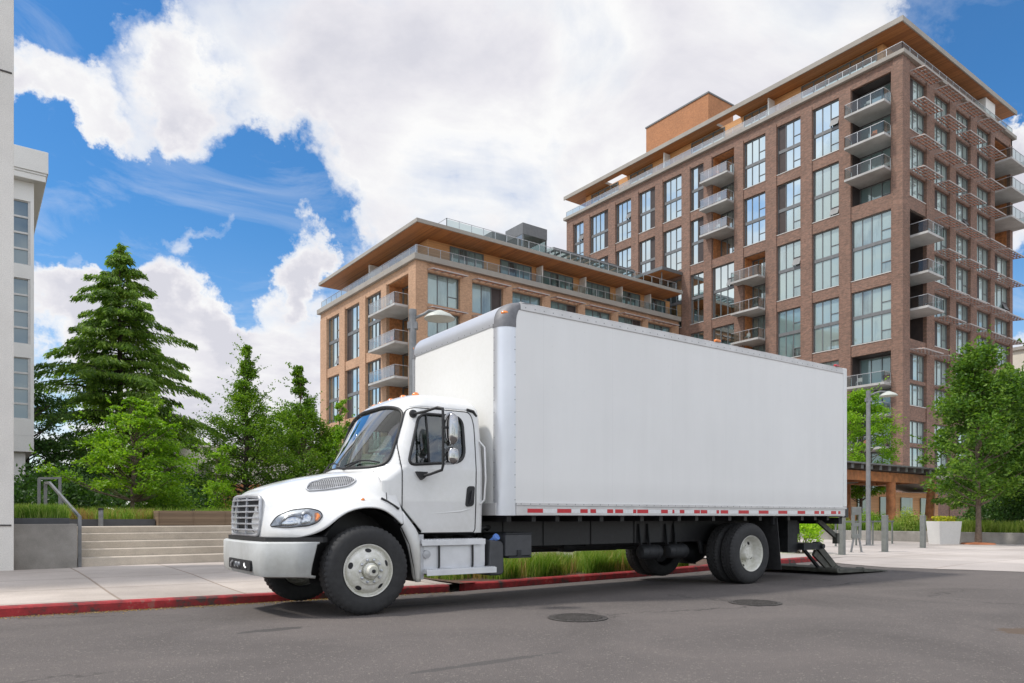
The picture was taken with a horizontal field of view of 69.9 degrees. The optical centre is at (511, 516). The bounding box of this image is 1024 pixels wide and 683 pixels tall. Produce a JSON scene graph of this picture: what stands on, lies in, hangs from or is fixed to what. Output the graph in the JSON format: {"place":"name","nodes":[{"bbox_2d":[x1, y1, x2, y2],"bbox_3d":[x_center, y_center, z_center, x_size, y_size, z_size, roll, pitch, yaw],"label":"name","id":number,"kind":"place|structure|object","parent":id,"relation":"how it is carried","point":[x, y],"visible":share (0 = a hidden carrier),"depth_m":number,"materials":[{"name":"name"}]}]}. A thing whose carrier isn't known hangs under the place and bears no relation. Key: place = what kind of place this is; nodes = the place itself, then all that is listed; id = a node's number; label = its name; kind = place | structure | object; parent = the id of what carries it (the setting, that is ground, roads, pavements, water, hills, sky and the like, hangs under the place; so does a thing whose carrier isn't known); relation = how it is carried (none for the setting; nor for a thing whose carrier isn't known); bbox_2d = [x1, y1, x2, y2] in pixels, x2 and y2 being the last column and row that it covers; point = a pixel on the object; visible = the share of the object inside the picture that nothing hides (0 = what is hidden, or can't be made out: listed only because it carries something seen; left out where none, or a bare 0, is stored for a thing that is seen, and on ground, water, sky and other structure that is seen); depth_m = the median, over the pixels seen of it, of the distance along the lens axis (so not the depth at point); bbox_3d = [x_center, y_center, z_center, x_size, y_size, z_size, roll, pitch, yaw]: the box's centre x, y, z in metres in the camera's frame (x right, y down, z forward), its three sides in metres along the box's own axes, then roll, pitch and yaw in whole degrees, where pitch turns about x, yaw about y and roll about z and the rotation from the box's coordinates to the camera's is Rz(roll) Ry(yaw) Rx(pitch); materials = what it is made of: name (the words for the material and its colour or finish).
{"place":"outdoors","nodes":[
{"label":"outdoors","id":0,"kind":"place"},
{"bbox_2d":[0,562,449,605],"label":"sidewalk","id":1,"kind":"structure","parent":0,"point":[62,585],"depth_m":11.25,"materials":[{"name":"concrete"}]},
{"bbox_2d":[0,0,47,570],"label":"stucco building","id":2,"kind":"structure","parent":1,"relation":"on","point":[23,175],"depth_m":13.16,"materials":[{"name":"paint"}]},
{"bbox_2d":[14,199,29,265],"bbox_3d":[-19.386,-10.415,25.824,4.040,2.420,0.120,0,0,-37],"label":"window","id":3,"kind":"structure","parent":2,"relation":"in","point":[21,209],"depth_m":26.88,"materials":[{"name":"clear glass"}]},
{"bbox_2d":[14,277,29,343],"bbox_3d":[-19.386,-7.540,25.824,4.040,2.470,0.120,0,0,-37],"label":"window","id":4,"kind":"structure","parent":2,"relation":"in","point":[21,286],"depth_m":26.88,"materials":[{"name":"clear glass"}]},
{"bbox_2d":[14,357,29,418],"bbox_3d":[-19.386,-4.715,25.824,4.040,2.320,0.120,0,0,-37],"label":"window","id":5,"kind":"structure","parent":2,"relation":"in","point":[21,366],"depth_m":26.88,"materials":[{"name":"clear glass"}]},
{"bbox_2d":[14,524,76,569],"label":"concrete wall","id":6,"kind":"structure","parent":1,"relation":"on","point":[45,546],"depth_m":13.57,"materials":[{"name":"grey concrete"}]},
{"bbox_2d":[14,502,72,523],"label":"grass","id":7,"kind":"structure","parent":6,"relation":"on","point":[41,513],"depth_m":13.91,"materials":[{"name":"green plant"}]},
{"bbox_2d":[44,481,81,566],"bbox_3d":[-9.181,0.110,14.941,2.538,1.740,0.068,0,0,45],"label":"handrail","id":8,"kind":"object","parent":1,"relation":"on","point":[64,500],"visible":0.67,"depth_m":14.24,"materials":[{"name":"metal"}]},
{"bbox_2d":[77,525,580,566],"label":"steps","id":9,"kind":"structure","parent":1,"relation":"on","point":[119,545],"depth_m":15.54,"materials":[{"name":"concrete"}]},
{"bbox_2d":[70,519,154,525],"bbox_3d":[-9.975,0.130,16.631,3.400,0.160,0.200,0,0,-37],"label":"planter edge","id":10,"kind":"object","parent":9,"relation":"on","point":[122,522],"visible":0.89,"depth_m":17.09,"materials":[{"name":"grey concrete"}]},
{"bbox_2d":[154,511,230,525],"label":"wooden planter wall","id":11,"kind":"structure","parent":9,"relation":"on","point":[184,518],"depth_m":17.87,"materials":[{"name":"brown wood"}]},
{"bbox_2d":[0,561,1023,682],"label":"road","id":12,"kind":"structure","parent":0,"point":[906,625],"depth_m":6.81,"materials":[{"name":"grey asphalt"}]},
{"bbox_2d":[0,584,448,616],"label":"kerb","id":13,"kind":"structure","parent":12,"relation":"on","point":[68,607],"depth_m":9.34,"materials":[{"name":"red paint"}]},
{"bbox_2d":[224,302,886,614],"bbox_3d":[1.860,-0.825,12.209,12.502,3.970,3.020,0,0,-35],"label":"box truck","id":14,"kind":"object","parent":12,"relation":"on","point":[510,430],"visible":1,"depth_m":10.06,"materials":[{"name":"white paint"}]},
{"bbox_2d":[548,613,607,621],"bbox_3d":[0.721,1.101,8.056,0.660,0.010,0.660,0,0,-37],"label":"manhole cover","id":15,"kind":"object","parent":12,"relation":"on","point":[576,617],"visible":1,"depth_m":8.01,"materials":[{"name":"metal"}]},
{"bbox_2d":[459,556,816,590],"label":"kerb","id":16,"kind":"structure","parent":12,"relation":"on","point":[478,585],"depth_m":13.53,"materials":[{"name":"red paint"}]},
{"bbox_2d":[14,0,1023,509],"label":"sky","id":17,"kind":"structure","parent":0,"point":[243,153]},
{"bbox_2d":[424,549,688,579],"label":"tall grass","id":18,"kind":"structure","parent":0,"point":[593,562],"depth_m":13.87,"materials":[{"name":"green plant"}]},
{"bbox_2d":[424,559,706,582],"bbox_3d":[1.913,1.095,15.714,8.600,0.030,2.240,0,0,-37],"label":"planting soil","id":19,"kind":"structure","parent":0,"point":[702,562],"depth_m":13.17,"materials":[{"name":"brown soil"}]},
{"bbox_2d":[532,539,1023,557],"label":"plaza","id":20,"kind":"structure","parent":0,"point":[895,547],"depth_m":24.53,"materials":[{"name":"concrete"}]},
{"bbox_2d":[140,444,330,508],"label":"cream building","id":21,"kind":"structure","parent":20,"relation":"on","point":[184,452],"depth_m":41.27,"materials":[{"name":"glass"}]},
{"bbox_2d":[407,309,454,394],"bbox_3d":[-1.700,-1.615,14.994,1.065,5.290,0.630,0,0,-1],"label":"street lamp","id":22,"kind":"object","parent":20,"relation":"on","point":[437,316],"visible":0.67,"depth_m":14.92,"materials":[{"name":"metal"}]},
{"bbox_2d":[317,218,682,451],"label":"apartment building","id":23,"kind":"structure","parent":20,"relation":"on","point":[421,266],"depth_m":76.93,"materials":[{"name":"beige brick"}]},
{"bbox_2d":[329,315,338,368],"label":"window","id":24,"kind":"structure","parent":23,"relation":"in","point":[333,322],"depth_m":84.70,"materials":[{"name":"clear glass"}]},
{"bbox_2d":[329,375,338,422],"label":"window","id":25,"kind":"structure","parent":23,"relation":"in","point":[333,381],"depth_m":84.85,"materials":[{"name":"clear glass"}]},
{"bbox_2d":[347,304,358,360],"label":"window","id":26,"kind":"structure","parent":23,"relation":"in","point":[352,313],"depth_m":80.53,"materials":[{"name":"clear glass"}]},
{"bbox_2d":[347,367,358,418],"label":"window","id":27,"kind":"structure","parent":23,"relation":"in","point":[352,375],"depth_m":80.53,"materials":[{"name":"clear glass"}]},
{"bbox_2d":[368,292,380,350],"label":"window","id":28,"kind":"structure","parent":23,"relation":"in","point":[374,325],"depth_m":76.36,"materials":[{"name":"clear glass"}]},
{"bbox_2d":[368,358,380,407],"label":"window","id":29,"kind":"structure","parent":23,"relation":"in","point":[374,393],"depth_m":76.36,"materials":[{"name":"clear glass"}]},
{"bbox_2d":[428,273,457,308],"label":"window","id":30,"kind":"structure","parent":23,"relation":"in","point":[442,290],"depth_m":70.74,"materials":[{"name":"clear glass"}]},
{"bbox_2d":[428,312,457,336],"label":"window","id":31,"kind":"structure","parent":23,"relation":"in","point":[433,328],"depth_m":70.53,"materials":[{"name":"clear glass"}]},
{"bbox_2d":[450,246,483,268],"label":"window","id":32,"kind":"structure","parent":23,"relation":"in","point":[456,258],"depth_m":73.54,"materials":[{"name":"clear glass"}]},
{"bbox_2d":[472,283,500,313],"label":"window","id":33,"kind":"structure","parent":23,"relation":"in","point":[485,299],"depth_m":73.66,"materials":[{"name":"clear glass"}]},
{"bbox_2d":[500,259,531,280],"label":"window","id":34,"kind":"structure","parent":23,"relation":"in","point":[504,270],"depth_m":77.18,"materials":[{"name":"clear glass"}]},
{"bbox_2d":[543,270,572,290],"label":"window","id":35,"kind":"structure","parent":23,"relation":"in","point":[549,281],"depth_m":80.61,"materials":[{"name":"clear glass"}]},
{"bbox_2d":[563,15,1023,522],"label":"apartment building","id":36,"kind":"structure","parent":20,"relation":"on","point":[849,207],"depth_m":77.17,"materials":[{"name":"brick"}]},
{"bbox_2d":[590,210,607,254],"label":"window","id":37,"kind":"structure","parent":36,"relation":"in","point":[599,223],"depth_m":102.77,"materials":[{"name":"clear glass"}]},
{"bbox_2d":[615,199,630,243],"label":"window","id":38,"kind":"structure","parent":36,"relation":"in","point":[623,209],"depth_m":98.86,"materials":[{"name":"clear glass"}]},
{"bbox_2d":[639,187,654,233],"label":"window","id":39,"kind":"structure","parent":36,"relation":"in","point":[647,199],"depth_m":95.52,"materials":[{"name":"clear glass"}]},
{"bbox_2d":[640,237,654,273],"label":"window","id":40,"kind":"structure","parent":36,"relation":"in","point":[647,248],"depth_m":95.52,"materials":[{"name":"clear glass"}]},
{"bbox_2d":[663,175,681,223],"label":"window","id":41,"kind":"structure","parent":36,"relation":"in","point":[672,188],"depth_m":92.13,"materials":[{"name":"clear glass"}]},
{"bbox_2d":[664,226,680,269],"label":"window","id":42,"kind":"structure","parent":36,"relation":"in","point":[672,238],"depth_m":91.99,"materials":[{"name":"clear glass"}]},
{"bbox_2d":[664,279,680,327],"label":"window","id":43,"kind":"structure","parent":36,"relation":"in","point":[675,302],"depth_m":91.61,"materials":[{"name":"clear glass"}]},
{"bbox_2d":[690,217,703,265],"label":"window","id":44,"kind":"structure","parent":36,"relation":"in","point":[697,244],"depth_m":88.96,"materials":[{"name":"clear glass"}]},
{"bbox_2d":[690,272,703,324],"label":"window","id":45,"kind":"structure","parent":36,"relation":"in","point":[697,280],"depth_m":88.96,"materials":[{"name":"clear glass"}]},
{"bbox_2d":[691,164,703,211],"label":"window","id":46,"kind":"structure","parent":36,"relation":"in","point":[697,190],"depth_m":88.96,"materials":[{"name":"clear glass"}]},
{"bbox_2d":[691,126,724,153],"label":"window","id":47,"kind":"structure","parent":36,"relation":"in","point":[721,130],"depth_m":89.23,"materials":[{"name":"clear glass"}]},
{"bbox_2d":[713,262,733,318],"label":"window","id":48,"kind":"structure","parent":36,"relation":"in","point":[723,291],"depth_m":85.91,"materials":[{"name":"clear glass"}]},
{"bbox_2d":[713,324,733,344],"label":"window","id":49,"kind":"structure","parent":36,"relation":"in","point":[724,333],"depth_m":85.68,"materials":[{"name":"clear glass"}]},
{"bbox_2d":[743,134,765,189],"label":"window","id":50,"kind":"structure","parent":36,"relation":"in","point":[754,149],"depth_m":82.42,"materials":[{"name":"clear glass"}]},
{"bbox_2d":[743,192,765,247],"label":"window","id":51,"kind":"structure","parent":36,"relation":"in","point":[755,205],"depth_m":82.42,"materials":[{"name":"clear glass"}]},
{"bbox_2d":[776,118,800,175],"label":"window","id":52,"kind":"structure","parent":36,"relation":"in","point":[789,133],"depth_m":79.01,"materials":[{"name":"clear glass"}]},
{"bbox_2d":[776,178,800,235],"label":"window","id":53,"kind":"structure","parent":36,"relation":"in","point":[788,193],"depth_m":79.01,"materials":[{"name":"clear glass"}]},
{"bbox_2d":[776,240,800,301],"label":"window","id":54,"kind":"structure","parent":36,"relation":"in","point":[788,254],"depth_m":79.01,"materials":[{"name":"clear glass"}]},
{"bbox_2d":[778,307,799,357],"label":"window","id":55,"kind":"structure","parent":36,"relation":"in","point":[788,320],"depth_m":79.01,"materials":[{"name":"clear glass"}]},
{"bbox_2d":[812,99,838,160],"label":"window","id":56,"kind":"structure","parent":36,"relation":"in","point":[825,118],"depth_m":75.60,"materials":[{"name":"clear glass"}]},
{"bbox_2d":[812,162,838,223],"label":"window","id":57,"kind":"structure","parent":36,"relation":"in","point":[825,180],"depth_m":75.60,"materials":[{"name":"clear glass"}]},
{"bbox_2d":[812,227,838,292],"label":"window","id":58,"kind":"structure","parent":36,"relation":"in","point":[826,243],"depth_m":75.60,"materials":[{"name":"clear glass"}]},
{"bbox_2d":[812,297,838,353],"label":"window","id":59,"kind":"structure","parent":36,"relation":"in","point":[825,313],"depth_m":75.60,"materials":[{"name":"clear glass"}]},
{"bbox_2d":[801,48,876,98],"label":"railing","id":60,"kind":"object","parent":36,"relation":"in","point":[873,52],"depth_m":75.80,"materials":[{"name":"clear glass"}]},
{"bbox_2d":[851,209,891,281],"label":"window","id":61,"kind":"structure","parent":36,"relation":"in","point":[871,235],"depth_m":71.77,"materials":[{"name":"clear glass"}]},
{"bbox_2d":[852,284,891,345],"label":"window","id":62,"kind":"structure","parent":36,"relation":"in","point":[871,308],"depth_m":71.77,"materials":[{"name":"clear glass"}]},
{"bbox_2d":[860,179,889,203],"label":"window","id":63,"kind":"structure","parent":36,"relation":"in","point":[881,189],"depth_m":72.88,"materials":[{"name":"clear glass"}]},
{"bbox_2d":[860,115,889,140],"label":"window","id":64,"kind":"structure","parent":36,"relation":"in","point":[883,126],"depth_m":72.73,"materials":[{"name":"clear glass"}]},
{"bbox_2d":[860,355,889,384],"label":"window","id":65,"kind":"structure","parent":36,"relation":"in","point":[881,363],"depth_m":72.88,"materials":[{"name":"clear glass"}]},
{"bbox_2d":[860,147,890,173],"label":"window","id":66,"kind":"structure","parent":36,"relation":"in","point":[881,160],"depth_m":72.81,"materials":[{"name":"clear glass"}]},
{"bbox_2d":[860,82,890,108],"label":"window","id":67,"kind":"structure","parent":36,"relation":"in","point":[882,93],"depth_m":72.72,"materials":[{"name":"clear glass"}]},
{"bbox_2d":[910,108,923,136],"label":"window","id":68,"kind":"structure","parent":36,"relation":"in","point":[916,120],"depth_m":71.49,"materials":[{"name":"clear glass"}]},
{"bbox_2d":[910,353,923,381],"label":"window","id":69,"kind":"structure","parent":36,"relation":"in","point":[916,361],"depth_m":71.49,"materials":[{"name":"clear glass"}]},
{"bbox_2d":[910,421,923,444],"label":"window","id":70,"kind":"structure","parent":36,"relation":"in","point":[916,428],"depth_m":71.49,"materials":[{"name":"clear glass"}]},
{"bbox_2d":[910,384,924,407],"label":"window","id":71,"kind":"structure","parent":36,"relation":"in","point":[916,391],"depth_m":71.49,"materials":[{"name":"clear glass"}]},
{"bbox_2d":[910,175,925,203],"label":"window","id":72,"kind":"structure","parent":36,"relation":"in","point":[916,186],"depth_m":71.49,"materials":[{"name":"clear glass"}]},
{"bbox_2d":[935,322,949,350],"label":"window","id":73,"kind":"structure","parent":36,"relation":"in","point":[940,329],"depth_m":74.55,"materials":[{"name":"clear glass"}]},
{"bbox_2d":[956,266,969,295],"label":"window","id":74,"kind":"structure","parent":36,"relation":"in","point":[961,274],"depth_m":77.46,"materials":[{"name":"clear glass"}]},
{"bbox_2d":[795,524,824,552],"bbox_3d":[8.334,0.444,21.279,1.490,1.251,1.350,0,0,14],"label":"shrub","id":75,"kind":"object","parent":20,"relation":"on","point":[808,531],"visible":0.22,"depth_m":21.10,"materials":[{"name":"green plant"}]},
{"bbox_2d":[850,507,862,551],"bbox_3d":[10.283,0.382,21.887,0.460,1.364,0.100,0,0,-1],"label":"steel stand","id":76,"kind":"object","parent":20,"relation":"on","point":[856,511],"visible":1,"depth_m":21.85,"materials":[{"name":"metal"}]},
{"bbox_2d":[847,376,907,513],"bbox_3d":[23.996,-4.297,50.364,6.209,10.820,5.843,0,0,-37],"label":"plaza tree","id":77,"kind":"object","parent":20,"relation":"on","point":[858,405],"visible":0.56,"depth_m":49.52,"materials":[{"name":"green plant"}]},
{"bbox_2d":[864,390,897,545],"bbox_3d":[13.592,-1.810,27.077,1.265,5.740,0.630,0,0,-1],"label":"street lamp","id":78,"kind":"object","parent":20,"relation":"on","point":[868,399],"visible":1,"depth_m":27.01,"materials":[{"name":"metal"}]},
{"bbox_2d":[830,475,955,525],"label":"entrance pavilion","id":79,"kind":"structure","parent":20,"relation":"on","point":[913,498],"depth_m":56.90,"materials":[{"name":"brown wood"}]},
{"bbox_2d":[846,461,943,526],"bbox_3d":[20.396,-0.909,43.836,13.800,4.122,5.100,0,0,-37],"label":"pergola","id":80,"kind":"object","parent":20,"relation":"on","point":[890,477],"visible":0.46,"depth_m":42.94,"materials":[{"name":"wood"}]},
{"bbox_2d":[800,530,1023,544],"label":"wall","id":81,"kind":"structure","parent":20,"relation":"on","point":[987,537],"depth_m":29.62,"materials":[{"name":"concrete"}]},
{"bbox_2d":[926,516,961,543],"bbox_3d":[16.807,0.493,28.534,0.884,1.115,0.884,0,0,-1],"label":"planter box","id":82,"kind":"object","parent":20,"relation":"on","point":[943,530],"visible":1,"depth_m":28.15,"materials":[{"name":"white concrete"}]},
{"bbox_2d":[931,362,1023,520],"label":"conifer tree","id":83,"kind":"object","parent":20,"relation":"on","point":[1008,367],"visible":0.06,"depth_m":42.40,"materials":[{"name":"green plant"}]},
{"bbox_2d":[960,542,996,544],"bbox_3d":[17.986,1.015,28.288,1.200,0.070,1.200,0,0,-37],"label":"mulch ring","id":84,"kind":"object","parent":20,"relation":"on","point":[977,543],"visible":0.97,"depth_m":27.88,"materials":[{"name":"wood"}]},
{"bbox_2d":[909,324,1023,541],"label":"street tree","id":85,"kind":"object","parent":84,"relation":"on","point":[968,379],"visible":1,"depth_m":27.73,"materials":[{"name":"green plant"}]},
{"bbox_2d":[812,520,919,530],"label":"ornamental grass","id":86,"kind":"structure","parent":0,"point":[897,526],"depth_m":32.58,"materials":[{"name":"green plant"}]},
{"bbox_2d":[832,546,1023,571],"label":"driveway apron","id":87,"kind":"object","parent":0,"point":[1002,559],"visible":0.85,"depth_m":18.27,"materials":[{"name":"concrete"}]},
{"bbox_2d":[954,519,1023,532],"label":"ornamental grass","id":88,"kind":"structure","parent":0,"point":[999,527],"depth_m":29.53,"materials":[{"name":"green plant"}]},
{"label":"planting soil","id":89,"kind":"structure","parent":0,"visible":0},
{"bbox_2d":[14,485,67,507],"bbox_3d":[-12.296,-0.360,18.754,1.691,1.026,1.577,0,0,-37],"label":"shrub","id":90,"kind":"object","parent":89,"relation":"on","point":[19,497],"visible":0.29,"depth_m":18.42,"materials":[{"name":"green plant"}]},
{"bbox_2d":[25,370,101,484],"bbox_3d":[-20.974,-2.953,32.109,6.058,7.760,5.592,0,0,35],"label":"garden tree","id":91,"kind":"object","parent":89,"relation":"on","point":[42,447],"visible":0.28,"depth_m":31.54,"materials":[{"name":"green plant"}]},
{"bbox_2d":[14,462,122,509],"bbox_3d":[-14.558,-0.728,23.360,4.071,2.002,3.545,0,0,-37],"label":"shrub","id":92,"kind":"object","parent":89,"relation":"on","point":[72,495],"visible":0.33,"depth_m":22.93,"materials":[{"name":"green plant"}]},
{"bbox_2d":[25,458,123,508],"bbox_3d":[-18.920,-1.147,30.934,4.460,2.831,4.978,0,0,-37],"label":"shrub","id":93,"kind":"object","parent":89,"relation":"on","point":[91,475],"visible":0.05,"depth_m":30.89,"materials":[{"name":"green plant"}]},
{"bbox_2d":[29,393,211,508],"bbox_3d":[-10.288,-1.615,20.203,4.257,3.560,3.968,0,0,24],"label":"maple tree","id":94,"kind":"object","parent":89,"relation":"on","point":[114,441],"visible":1,"depth_m":19.78,"materials":[{"name":"green plant"}]},
{"bbox_2d":[34,243,226,507],"bbox_3d":[-21.451,-7.402,40.450,11.140,15.225,11.023,0,0,4],"label":"cedar tree","id":95,"kind":"object","parent":89,"relation":"on","point":[103,372],"visible":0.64,"depth_m":39.18,"materials":[{"name":"green plant"}]},
{"bbox_2d":[68,506,231,518],"bbox_3d":[-8.945,-0.074,18.685,7.303,0.368,2.043,0,0,-37],"label":"ground cover","id":96,"kind":"object","parent":89,"relation":"on","point":[112,512],"visible":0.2,"depth_m":17.63,"materials":[{"name":"green plant"}]},
{"bbox_2d":[104,470,215,510],"bbox_3d":[-12.373,-0.702,25.815,3.833,1.948,3.679,0,0,-37],"label":"shrub","id":97,"kind":"object","parent":89,"relation":"on","point":[202,500],"visible":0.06,"depth_m":25.36,"materials":[{"name":"green plant"}]},
{"bbox_2d":[129,489,199,510],"bbox_3d":[-9.851,-0.349,20.920,2.045,0.986,1.679,0,0,-37],"label":"shrub","id":98,"kind":"object","parent":89,"relation":"on","point":[166,503],"visible":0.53,"depth_m":20.68,"materials":[{"name":"green plant"}]},
{"bbox_2d":[190,443,245,510],"bbox_3d":[-9.398,-1.108,23.403,1.971,2.541,1.296,0,0,7],"label":"sapling","id":99,"kind":"object","parent":89,"relation":"on","point":[222,469],"visible":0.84,"depth_m":23.41,"materials":[{"name":"green plant"}]},
{"bbox_2d":[179,334,334,501],"bbox_3d":[-10.842,-3.656,29.757,5.676,7.640,5.029,0,0,36],"label":"hemlock tree","id":100,"kind":"object","parent":89,"relation":"on","point":[245,398],"visible":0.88,"depth_m":29.53,"materials":[{"name":"green plant"}]},
{"bbox_2d":[248,397,341,472],"bbox_3d":[-13.062,-3.095,45.085,7.450,7.899,9.267,0,0,-37],"label":"garden tree","id":101,"kind":"object","parent":89,"relation":"on","point":[291,417],"visible":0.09,"depth_m":44.09,"materials":[{"name":"green plant"}]},
{"bbox_2d":[239,362,354,485],"bbox_3d":[-9.105,-3.316,31.923,4.187,6.958,4.714,0,0,27],"label":"garden tree","id":102,"kind":"object","parent":89,"relation":"on","point":[307,408],"visible":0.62,"depth_m":31.60,"materials":[{"name":"green plant"}]},
{"bbox_2d":[307,397,354,468],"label":"garden tree","id":103,"kind":"object","parent":89,"relation":"on","point":[337,436],"visible":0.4,"depth_m":31.85,"materials":[{"name":"green plant"}]},
{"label":"planting soil","id":104,"kind":"structure","parent":0,"visible":0},
{"bbox_2d":[888,506,927,530],"bbox_3d":[17.493,0.092,32.471,1.421,1.214,1.739,0,0,-5],"label":"shrub","id":105,"kind":"object","parent":104,"relation":"on","point":[906,517],"visible":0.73,"depth_m":32.23,"materials":[{"name":"green plant"}]},
{"bbox_2d":[954,338,1023,507],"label":"street tree","id":106,"kind":"object","parent":104,"relation":"on","point":[1010,502],"visible":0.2,"depth_m":30.35,"materials":[{"name":"green plant"}]},
{"bbox_2d":[955,483,1023,522],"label":"hedge","id":107,"kind":"object","parent":104,"relation":"on","point":[1003,511],"visible":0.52,"depth_m":30.99,"materials":[{"name":"green plant"}]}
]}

